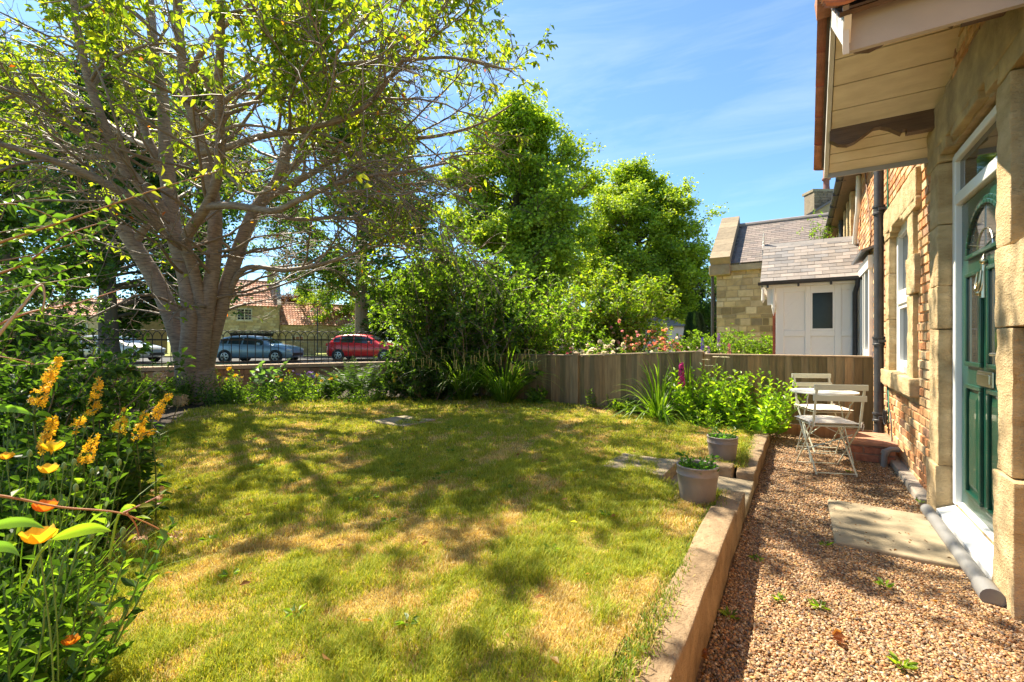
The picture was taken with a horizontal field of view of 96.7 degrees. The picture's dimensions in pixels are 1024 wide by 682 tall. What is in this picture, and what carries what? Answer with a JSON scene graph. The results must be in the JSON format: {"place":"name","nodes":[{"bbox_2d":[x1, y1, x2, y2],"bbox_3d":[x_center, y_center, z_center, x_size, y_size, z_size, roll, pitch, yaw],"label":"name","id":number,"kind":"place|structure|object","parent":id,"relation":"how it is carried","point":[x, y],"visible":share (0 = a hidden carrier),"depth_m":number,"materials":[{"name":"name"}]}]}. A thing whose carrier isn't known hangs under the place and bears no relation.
{"place":"outdoors","nodes":[
{"label":"outdoors","id":0,"kind":"place"},
{"bbox_2d":[0,200,97,257],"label":"branch","id":1,"kind":"object","parent":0,"point":[33,207],"visible":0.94,"depth_m":1.58,"materials":[{"name":"green plant"}]},
{"bbox_2d":[0,219,116,283],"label":"branch","id":2,"kind":"object","parent":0,"point":[27,260],"visible":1,"depth_m":1.45,"materials":[{"name":"green plant"}]},
{"bbox_2d":[0,487,182,541],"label":"vine","id":3,"kind":"object","parent":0,"point":[164,533],"visible":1,"depth_m":0.93,"materials":[{"name":"brown plant"}]},
{"bbox_2d":[18,523,110,593],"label":"leaf","id":4,"kind":"object","parent":3,"relation":"attached to","point":[78,530],"visible":1,"depth_m":0.87,"materials":[{"name":"plant"}]},
{"bbox_2d":[0,169,216,243],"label":"branch","id":5,"kind":"object","parent":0,"point":[108,201],"visible":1,"depth_m":1.51,"materials":[{"name":"green plant"}]},
{"bbox_2d":[86,357,400,362],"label":"road","id":6,"kind":"structure","parent":0,"point":[164,359],"depth_m":26.05,"materials":[{"name":"grey asphalt"}]},
{"bbox_2d":[68,335,165,362],"bbox_3d":[-21.038,0.422,24.271,4.135,1.477,2.080,0,0,-2],"label":"parked car","id":7,"kind":"object","parent":6,"relation":"on","point":[156,353],"visible":0.28,"depth_m":23.75,"materials":[{"name":"paint"}]},
{"bbox_2d":[217,335,303,362],"bbox_3d":[-13.427,0.432,24.228,4.186,1.457,2.080,0,0,2],"label":"parked car","id":8,"kind":"object","parent":6,"relation":"on","point":[263,350],"visible":0.79,"depth_m":23.41,"materials":[{"name":"paint"}]},
{"bbox_2d":[326,334,404,360],"bbox_3d":[-8.302,0.383,26.057,4.135,1.557,2.080,0,0,4],"label":"parked car","id":9,"kind":"object","parent":6,"relation":"on","point":[335,349],"visible":0.58,"depth_m":25.26,"materials":[{"name":"paint"}]},
{"bbox_2d":[249,358,290,394],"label":"hollyhock","id":10,"kind":"object","parent":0,"point":[260,375],"visible":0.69,"depth_m":8.61,"materials":[{"name":"green plant"}]},
{"bbox_2d":[62,341,599,367],"bbox_3d":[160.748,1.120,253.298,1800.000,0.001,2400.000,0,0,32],"label":"ground","id":11,"kind":"structure","parent":0,"point":[168,353],"depth_m":22.66,"materials":[{"name":"green plant"}]},
{"bbox_2d":[0,43,167,351],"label":"chestnut tree","id":12,"kind":"object","parent":11,"relation":"on","point":[7,252],"visible":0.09,"depth_m":17.89,"materials":[{"name":"green plant"}]},
{"bbox_2d":[22,298,166,352],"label":"stone cottage","id":13,"kind":"structure","parent":11,"relation":"on","point":[153,325],"depth_m":39.12,"materials":[{"name":"stone"}]},
{"bbox_2d":[0,29,268,363],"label":"chestnut tree","id":14,"kind":"object","parent":11,"relation":"on","point":[109,268],"visible":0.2,"depth_m":16.17,"materials":[{"name":"green plant"}]},
{"bbox_2d":[73,42,322,259],"bbox_3d":[-18.987,-8.280,26.612,14.570,18.935,12.778,0,0,-19],"label":"ash tree","id":15,"kind":"object","parent":11,"relation":"on","point":[268,173],"visible":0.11,"depth_m":27.81,"materials":[{"name":"green plant"}]},
{"bbox_2d":[221,265,280,340],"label":"stone cottage","id":16,"kind":"structure","parent":11,"relation":"on","point":[238,322],"depth_m":42.27,"materials":[{"name":"stone"}]},
{"bbox_2d":[279,302,354,351],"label":"stone cottage","id":17,"kind":"structure","parent":11,"relation":"on","point":[291,319],"depth_m":45.10,"materials":[{"name":"ceramic"}]},
{"bbox_2d":[289,274,354,322],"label":"maple tree","id":18,"kind":"object","parent":11,"relation":"on","point":[346,308],"visible":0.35,"depth_m":46.80,"materials":[{"name":"green plant"}]},
{"bbox_2d":[246,68,459,334],"bbox_3d":[-12.449,-10.921,39.876,18.843,24.340,16.188,0,0,32],"label":"sycamore tree","id":19,"kind":"object","parent":11,"relation":"on","point":[358,291],"visible":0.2,"depth_m":37.13,"materials":[{"name":"green plant"}]},
{"bbox_2d":[331,265,409,345],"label":"dark tree","id":20,"kind":"object","parent":11,"relation":"on","point":[372,329],"visible":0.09,"depth_m":41.99,"materials":[{"name":"green plant"}]},
{"bbox_2d":[421,77,615,317],"bbox_3d":[0.931,-8.627,33.316,14.199,19.670,13.915,0,0,32],"label":"lime tree","id":21,"kind":"object","parent":11,"relation":"on","point":[542,210],"visible":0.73,"depth_m":29.98,"materials":[{"name":"green plant"}]},
{"bbox_2d":[566,152,728,323],"bbox_3d":[10.595,-7.836,41.037,16.324,18.079,15.085,0,0,-22],"label":"lime tree","id":22,"kind":"object","parent":11,"relation":"on","point":[631,202],"visible":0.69,"depth_m":36.88,"materials":[{"name":"green plant"}]},
{"bbox_2d":[681,311,706,348],"bbox_3d":[12.009,-0.402,29.980,1.812,3.068,1.810,0,0,32],"label":"conifer","id":23,"kind":"object","parent":11,"relation":"on","point":[694,320],"visible":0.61,"depth_m":29.67,"materials":[{"name":"green plant"}]},
{"bbox_2d":[686,265,716,342],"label":"dark tree","id":24,"kind":"object","parent":11,"relation":"on","point":[706,313],"visible":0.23,"depth_m":42.54,"materials":[{"name":"green plant"}]},
{"bbox_2d":[802,170,832,214],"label":"tall stone house","id":25,"kind":"structure","parent":11,"relation":"on","point":[818,200],"depth_m":23.79,"materials":[{"name":"stone"}]},
{"bbox_2d":[6,388,751,659],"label":"garden soil","id":26,"kind":"structure","parent":0,"point":[168,415],"depth_m":6.97,"materials":[{"name":"brown soil"}]},
{"bbox_2d":[10,356,63,518],"bbox_3d":[-2.177,0.566,2.087,0.287,0.995,0.175,0,0,44],"label":"yellow loosestrife","id":27,"kind":"object","parent":26,"relation":"on","point":[51,373],"visible":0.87,"depth_m":2.07,"materials":[{"name":"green plant"}]},
{"bbox_2d":[15,393,60,500],"bbox_3d":[-2.209,0.648,2.108,0.168,0.829,0.206,0,0,-26],"label":"yellow loosestrife","id":28,"kind":"object","parent":26,"relation":"on","point":[42,414],"visible":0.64,"depth_m":2.10,"materials":[{"name":"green plant"}]},
{"bbox_2d":[18,524,57,681],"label":"poppy","id":29,"kind":"object","parent":26,"relation":"on","point":[34,535],"visible":0.98,"depth_m":0.96,"materials":[{"name":"yellow plant"}]},
{"bbox_2d":[22,415,67,521],"bbox_3d":[-2.047,0.692,2.007,0.189,0.752,0.168,0,0,-4],"label":"yellow loosestrife","id":30,"kind":"object","parent":26,"relation":"on","point":[50,428],"visible":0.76,"depth_m":1.97,"materials":[{"name":"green plant"}]},
{"bbox_2d":[31,498,58,681],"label":"poppy","id":31,"kind":"object","parent":26,"relation":"on","point":[40,508],"visible":0.92,"depth_m":1.07,"materials":[{"name":"orange plant"}]},
{"bbox_2d":[0,463,111,614],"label":"leafy perennial","id":32,"kind":"object","parent":26,"relation":"on","point":[28,548],"visible":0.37,"depth_m":1.83,"materials":[{"name":"green plant"}]},
{"bbox_2d":[0,624,119,681],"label":"leafy perennial","id":33,"kind":"object","parent":26,"relation":"on","point":[102,657],"visible":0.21,"depth_m":1.28,"materials":[{"name":"green plant"}]},
{"bbox_2d":[0,535,121,658],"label":"leafy perennial","id":34,"kind":"object","parent":26,"relation":"on","point":[20,608],"visible":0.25,"depth_m":1.56,"materials":[{"name":"green plant"}]},
{"bbox_2d":[0,238,121,388],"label":"laurel shrub","id":35,"kind":"object","parent":26,"relation":"on","point":[61,299],"visible":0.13,"depth_m":6.34,"materials":[{"name":"green plant"}]},
{"bbox_2d":[0,416,121,532],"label":"leafy perennial","id":36,"kind":"object","parent":26,"relation":"on","point":[10,445],"visible":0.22,"depth_m":2.27,"materials":[{"name":"green plant"}]},
{"bbox_2d":[0,287,123,423],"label":"weigela shrub","id":37,"kind":"object","parent":26,"relation":"on","point":[35,329],"visible":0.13,"depth_m":4.43,"materials":[{"name":"green plant"}]},
{"bbox_2d":[0,443,131,577],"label":"leafy perennial","id":38,"kind":"object","parent":26,"relation":"on","point":[16,477],"visible":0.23,"depth_m":2.01,"materials":[{"name":"green plant"}]},
{"bbox_2d":[0,430,142,533],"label":"leafy perennial","id":39,"kind":"object","parent":26,"relation":"on","point":[127,477],"visible":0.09,"depth_m":2.49,"materials":[{"name":"green plant"}]},
{"bbox_2d":[67,433,106,559],"bbox_3d":[-1.962,0.737,2.102,0.183,0.651,0.178,0,0,-12],"label":"yellow loosestrife","id":40,"kind":"object","parent":26,"relation":"on","point":[88,458],"visible":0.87,"depth_m":2.08,"materials":[{"name":"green plant"}]},
{"bbox_2d":[0,516,177,681],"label":"leafy perennial","id":41,"kind":"object","parent":26,"relation":"on","point":[32,630],"visible":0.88,"depth_m":1.24,"materials":[{"name":"green plant"}]},
{"bbox_2d":[76,376,111,504],"bbox_3d":[-2.308,0.631,2.520,0.168,0.888,0.223,0,0,-14],"label":"yellow loosestrife","id":42,"kind":"object","parent":26,"relation":"on","point":[98,385],"visible":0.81,"depth_m":2.48,"materials":[{"name":"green plant"}]},
{"bbox_2d":[0,321,195,483],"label":"weigela shrub","id":43,"kind":"object","parent":26,"relation":"on","point":[12,392],"visible":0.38,"depth_m":2.95,"materials":[{"name":"green plant"}]},
{"bbox_2d":[0,468,201,659],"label":"grass clump","id":44,"kind":"object","parent":26,"relation":"on","point":[34,551],"visible":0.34,"depth_m":1.58,"materials":[{"name":"green plant"}]},
{"bbox_2d":[39,430,162,515],"bbox_3d":[-2.533,0.827,2.781,0.590,0.506,0.694,0,0,-30],"label":"leafy perennial","id":45,"kind":"object","parent":26,"relation":"on","point":[148,472],"visible":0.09,"depth_m":2.88,"materials":[{"name":"green plant"}]},
{"bbox_2d":[99,407,134,528],"bbox_3d":[-2.177,0.712,2.509,0.166,0.719,0.207,0,0,-19],"label":"yellow loosestrife","id":46,"kind":"object","parent":26,"relation":"on","point":[110,446],"visible":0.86,"depth_m":2.49,"materials":[{"name":"green plant"}]},
{"bbox_2d":[137,371,212,406],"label":"leafy perennial","id":47,"kind":"object","parent":26,"relation":"on","point":[197,397],"visible":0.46,"depth_m":7.63,"materials":[{"name":"green plant"}]},
{"bbox_2d":[201,384,249,406],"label":"leafy perennial","id":48,"kind":"object","parent":26,"relation":"on","point":[210,399],"visible":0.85,"depth_m":7.64,"materials":[{"name":"green plant"}]},
{"bbox_2d":[56,361,403,397],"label":"garden wall","id":49,"kind":"structure","parent":26,"relation":"on","point":[246,369],"depth_m":9.77,"materials":[{"name":"brick"}]},
{"bbox_2d":[64,329,401,367],"bbox_3d":[-7.088,0.135,8.780,10.109,0.720,0.029,0,0,-29],"label":"railing","id":50,"kind":"object","parent":49,"relation":"on","point":[278,339],"visible":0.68,"depth_m":9.89,"materials":[{"name":"black metal"}]},
{"bbox_2d":[221,380,283,404],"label":"leafy perennial","id":51,"kind":"object","parent":26,"relation":"on","point":[263,394],"visible":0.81,"depth_m":7.80,"materials":[{"name":"green plant"}]},
{"bbox_2d":[0,0,557,404],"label":"cherry tree","id":52,"kind":"object","parent":26,"relation":"on","point":[292,30],"visible":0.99,"depth_m":6.88,"materials":[{"name":"green plant"}]},
{"bbox_2d":[0,272,95,296],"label":"branch","id":53,"kind":"object","parent":52,"relation":"attached to","point":[26,282],"visible":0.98,"depth_m":1.65,"materials":[{"name":"green plant"}]},
{"bbox_2d":[274,381,339,402],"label":"leafy perennial","id":54,"kind":"object","parent":26,"relation":"on","point":[287,395],"visible":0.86,"depth_m":7.92,"materials":[{"name":"green plant"}]},
{"bbox_2d":[376,346,453,395],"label":"holly shrub","id":55,"kind":"object","parent":26,"relation":"on","point":[396,364],"visible":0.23,"depth_m":8.25,"materials":[{"name":"green plant"}]},
{"bbox_2d":[359,209,546,392],"bbox_3d":[-1.186,-0.815,9.389,3.880,3.839,3.292,0,0,7],"label":"viburnum shrub","id":56,"kind":"object","parent":26,"relation":"on","point":[444,290],"visible":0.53,"depth_m":8.60,"materials":[{"name":"green plant"}]},
{"bbox_2d":[486,396,763,681],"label":"grass edge","id":57,"kind":"object","parent":26,"relation":"on","point":[646,629],"depth_m":1.57,"materials":[{"name":"green plant"}]},
{"bbox_2d":[603,351,706,426],"bbox_3d":[2.091,0.799,6.516,1.761,1.408,1.826,0,0,-10],"label":"crocosmia","id":58,"kind":"object","parent":26,"relation":"on","point":[658,406],"visible":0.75,"depth_m":6.41,"materials":[{"name":"green plant"}]},
{"bbox_2d":[662,362,759,422],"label":"sedum clump","id":59,"kind":"object","parent":26,"relation":"on","point":[682,400],"visible":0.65,"depth_m":6.09,"materials":[{"name":"green plant"}]},
{"bbox_2d":[685,403,738,428],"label":"leafy perennial","id":60,"kind":"object","parent":26,"relation":"on","point":[710,421],"visible":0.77,"depth_m":5.77,"materials":[{"name":"green plant"}]},
{"bbox_2d":[694,368,810,436],"bbox_3d":[3.107,0.743,5.889,1.330,0.840,1.335,0,0,32],"label":"sedum clump","id":61,"kind":"object","parent":26,"relation":"on","point":[768,418],"visible":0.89,"depth_m":5.60,"materials":[{"name":"green plant"}]},
{"bbox_2d":[77,394,758,681],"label":"lawn","id":62,"kind":"structure","parent":0,"point":[451,599],"depth_m":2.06,"materials":[{"name":"green plant"}]},
{"bbox_2d":[119,410,154,522],"bbox_3d":[-2.103,0.722,2.554,0.164,0.700,0.219,0,0,-24],"label":"yellow loosestrife","id":63,"kind":"object","parent":62,"relation":"on","point":[141,427],"visible":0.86,"depth_m":2.55,"materials":[{"name":"green plant"}]},
{"bbox_2d":[120,428,156,525],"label":"yellow loosestrife","id":64,"kind":"object","parent":62,"relation":"on","point":[130,494],"visible":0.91,"depth_m":2.56,"materials":[{"name":"green plant"}]},
{"bbox_2d":[137,393,173,518],"bbox_3d":[-2.043,0.685,2.599,0.269,0.795,0.176,0,0,52],"label":"yellow loosestrife","id":65,"kind":"object","parent":62,"relation":"on","point":[167,398],"visible":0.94,"depth_m":2.60,"materials":[{"name":"green plant"}]},
{"bbox_2d":[330,385,387,404],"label":"leafy perennial","id":66,"kind":"object","parent":62,"relation":"on","point":[359,398],"visible":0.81,"depth_m":7.67,"materials":[{"name":"green plant"}]},
{"bbox_2d":[325,354,394,396],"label":"fern","id":67,"kind":"object","parent":62,"relation":"on","point":[351,381],"visible":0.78,"depth_m":8.02,"materials":[{"name":"green plant"}]},
{"bbox_2d":[374,358,466,401],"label":"laurel shrub","id":68,"kind":"object","parent":62,"relation":"on","point":[440,392],"visible":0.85,"depth_m":7.88,"materials":[{"name":"green plant"}]},
{"bbox_2d":[396,340,523,400],"bbox_3d":[-0.904,0.480,8.094,2.400,1.190,2.409,0,0,12],"label":"pendulous sedge","id":69,"kind":"object","parent":62,"relation":"on","point":[470,390],"visible":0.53,"depth_m":7.73,"materials":[{"name":"green plant"}]},
{"bbox_2d":[429,337,558,402],"bbox_3d":[-0.200,0.498,7.717,2.214,1.160,2.380,0,0,7],"label":"pendulous sedge","id":70,"kind":"object","parent":62,"relation":"on","point":[507,381],"visible":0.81,"depth_m":7.50,"materials":[{"name":"green plant"}]},
{"bbox_2d":[120,401,1010,681],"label":"leaf litter","id":71,"kind":"object","parent":62,"relation":"on","point":[554,659],"visible":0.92,"depth_m":2.32,"materials":[{"name":"brown plant"}]},
{"bbox_2d":[604,453,677,482],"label":"paving slab","id":72,"kind":"structure","parent":62,"relation":"on","point":[663,464],"depth_m":3.84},
{"bbox_2d":[675,452,719,504],"bbox_3d":[1.217,0.892,2.991,0.277,0.311,0.268,0,0,32],"label":"plant pot","id":73,"kind":"object","parent":62,"relation":"on","point":[697,481],"visible":1,"depth_m":2.91,"materials":[{"name":"beige ceramic"}]},
{"bbox_2d":[706,426,738,462],"bbox_3d":[1.905,0.925,4.120,0.270,0.320,0.265,0,0,32],"label":"plant pot","id":74,"kind":"object","parent":62,"relation":"on","point":[723,445],"visible":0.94,"depth_m":4.03,"materials":[{"name":"beige ceramic"}]},
{"bbox_2d":[0,0,835,341],"label":"sky","id":75,"kind":"structure","parent":0,"point":[722,90],"materials":[{"name":"blue"}]},
{"bbox_2d":[597,436,750,680],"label":"garden ground","id":76,"kind":"structure","parent":0,"point":[637,621],"depth_m":1.96,"materials":[{"name":"soil"}]},
{"bbox_2d":[478,349,872,438],"bbox_3d":[1.895,0.694,7.141,5.947,1.152,0.100,0,0,32],"label":"wooden fence","id":77,"kind":"object","parent":76,"relation":"on","point":[574,375],"visible":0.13,"depth_m":6.73,"materials":[{"name":"brown wood"}]},
{"bbox_2d":[617,489,744,681],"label":"kerb wall","id":78,"kind":"structure","parent":76,"relation":"on","point":[716,539],"depth_m":1.83,"materials":[{"name":"stone"}]},
{"bbox_2d":[675,431,769,490],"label":"kerb wall","id":79,"kind":"structure","parent":76,"relation":"on","point":[751,470],"depth_m":3.94,"materials":[{"name":"stone"}]},
{"bbox_2d":[890,455,926,505],"bbox_3d":[3.802,1.222,4.510,0.105,0.108,2.691,0,0,32],"label":"stone edging","id":80,"kind":"object","parent":76,"relation":"on","point":[915,488],"visible":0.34,"depth_m":3.84,"materials":[{"name":"grey stone"}]},
{"bbox_2d":[814,0,1023,622],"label":"brick house","id":81,"kind":"structure","parent":76,"relation":"on","point":[922,101],"depth_m":2.98,"materials":[{"name":"stone"}]},
{"bbox_2d":[758,232,862,355],"bbox_3d":[5.434,-0.448,8.369,1.468,3.325,2.035,0,0,32],"label":"porch","id":82,"kind":"object","parent":81,"relation":"attached to","point":[812,292],"visible":0.64,"depth_m":7.72,"materials":[{"name":"white paint"}]},
{"bbox_2d":[811,290,834,329],"bbox_3d":[5.196,-0.510,7.618,0.330,0.660,0.028,0,0,32],"label":"window","id":83,"kind":"structure","parent":82,"relation":"in","point":[822,302],"depth_m":7.61,"materials":[{"name":"black glass"}]},
{"bbox_2d":[836,191,855,236],"bbox_3d":[7.219,-1.965,9.869,0.118,1.478,4.005,0,0,32],"label":"stone bay","id":84,"kind":"object","parent":81,"relation":"attached to","point":[848,218],"visible":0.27,"depth_m":8.36,"materials":[{"name":"stone"}]},
{"bbox_2d":[852,245,873,425],"bbox_3d":[5.196,-0.041,6.740,0.170,2.521,1.350,0,0,32],"label":"bay window","id":85,"kind":"structure","parent":81,"relation":"attached to","point":[865,270],"depth_m":6.65,"materials":[{"name":"paint"}]},
{"bbox_2d":[872,170,888,432],"bbox_3d":[4.218,-0.830,5.211,0.151,3.914,0.175,0,0,32],"label":"downpipe","id":86,"kind":"object","parent":81,"relation":"attached to","point":[879,207],"visible":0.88,"depth_m":5.19,"materials":[{"name":"black metal"}]},
{"bbox_2d":[896,221,908,372],"bbox_3d":[3.902,-0.440,4.458,0.088,1.520,0.990,0,0,32],"label":"window","id":87,"kind":"structure","parent":81,"relation":"in","point":[902,238],"depth_m":4.78,"materials":[{"name":"white plastic"}]},
{"bbox_2d":[962,177,1002,532],"bbox_3d":[2.728,0.085,2.624,0.115,1.970,0.975,0,0,32],"label":"door","id":88,"kind":"structure","parent":81,"relation":"in","point":[979,331],"depth_m":2.68,"materials":[{"name":"green paint"}]},
{"bbox_2d":[695,433,1023,681],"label":"gravel path","id":89,"kind":"structure","parent":0,"point":[699,673],"depth_m":2.10,"materials":[{"name":"brown gravel"}]},
{"bbox_2d":[665,473,753,518],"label":"stone step","id":90,"kind":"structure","parent":89,"relation":"on","point":[746,487],"depth_m":3.57,"materials":[{"name":"beige stone"}]},
{"bbox_2d":[792,373,853,452],"bbox_3d":[3.526,0.805,5.183,0.458,0.833,0.484,0,0,8],"label":"bistro chair","id":91,"kind":"object","parent":89,"relation":"on","point":[826,408],"visible":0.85,"depth_m":5.22,"materials":[{"name":"beige metal"}]},
{"bbox_2d":[790,388,859,463],"bbox_3d":[3.250,0.870,4.748,0.604,0.705,0.604,0,0,12],"label":"bistro table","id":92,"kind":"object","parent":89,"relation":"on","point":[808,391],"visible":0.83,"depth_m":4.67,"materials":[{"name":"beige metal"}]},
{"bbox_2d":[795,384,868,476],"bbox_3d":[2.977,0.805,4.285,0.458,0.833,0.484,0,0,11],"label":"bistro chair","id":93,"kind":"object","parent":89,"relation":"on","point":[814,419],"visible":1,"depth_m":4.15,"materials":[{"name":"beige metal"}]},
{"bbox_2d":[843,430,897,464],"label":"brick step","id":94,"kind":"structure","parent":89,"relation":"on","point":[866,447],"depth_m":4.61,"materials":[{"name":"brick"}]},
{"bbox_2d":[828,500,961,569],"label":"paving slab","id":95,"kind":"structure","parent":89,"relation":"on","point":[918,529],"depth_m":2.83,"materials":[{"name":"beige stone"}]},
{"bbox_2d":[920,504,1005,606],"bbox_3d":[2.575,1.191,2.658,0.090,0.091,1.322,0,0,32],"label":"ground pipe","id":96,"kind":"object","parent":89,"relation":"on","point":[985,587],"visible":0.97,"depth_m":2.38,"materials":[{"name":"grey plastic"}]},
{"label":"neighbour garden soil","id":97,"kind":"structure","parent":0,"visible":0},
{"bbox_2d":[395,253,554,396],"bbox_3d":[-0.582,-0.165,8.832,3.263,2.623,3.351,0,0,32],"label":"laurel shrub","id":98,"kind":"object","parent":97,"relation":"on","point":[517,326],"visible":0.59,"depth_m":8.07,"materials":[{"name":"green plant"}]},
{"bbox_2d":[371,244,588,350],"bbox_3d":[-0.641,-0.424,10.015,4.190,2.989,4.579,0,0,32],"label":"bamboo shrub","id":99,"kind":"object","parent":97,"relation":"on","point":[569,308],"visible":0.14,"depth_m":9.51,"materials":[{"name":"green plant"}]},
{"bbox_2d":[474,280,613,387],"bbox_3d":[0.508,0.084,9.604,2.978,2.879,3.372,0,0,32],"label":"camellia bush","id":100,"kind":"object","parent":97,"relation":"on","point":[541,338],"visible":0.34,"depth_m":9.02,"materials":[{"name":"green plant"}]},
{"bbox_2d":[550,247,685,354],"bbox_3d":[2.373,-0.551,11.461,3.761,3.439,3.249,0,0,32],"label":"acer","id":101,"kind":"object","parent":97,"relation":"on","point":[603,314],"visible":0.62,"depth_m":10.86,"materials":[{"name":"green plant"}]},
{"bbox_2d":[596,319,684,354],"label":"rose bush","id":102,"kind":"object","parent":97,"relation":"on","point":[661,339],"visible":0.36,"depth_m":9.83,"materials":[{"name":"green plant"}]},
{"bbox_2d":[654,330,734,353],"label":"hedge bush","id":103,"kind":"object","parent":97,"relation":"on","point":[695,343],"visible":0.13,"depth_m":11.01,"materials":[{"name":"green plant"}]},
{"bbox_2d":[677,329,758,353],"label":"hedge bush","id":104,"kind":"object","parent":97,"relation":"on","point":[733,350],"visible":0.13,"depth_m":11.07,"materials":[{"name":"green plant"}]},
{"label":"neighbour lawn","id":105,"kind":"structure","parent":0,"visible":0},
{"bbox_2d":[699,323,772,353],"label":"hedge bush","id":106,"kind":"object","parent":105,"relation":"on","point":[739,334],"visible":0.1,"depth_m":11.36,"materials":[{"name":"green plant"}]},
{"bbox_2d":[709,213,827,350],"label":"stone house","id":107,"kind":"structure","parent":105,"relation":"on","point":[735,267],"depth_m":15.47,"materials":[{"name":"stone"}]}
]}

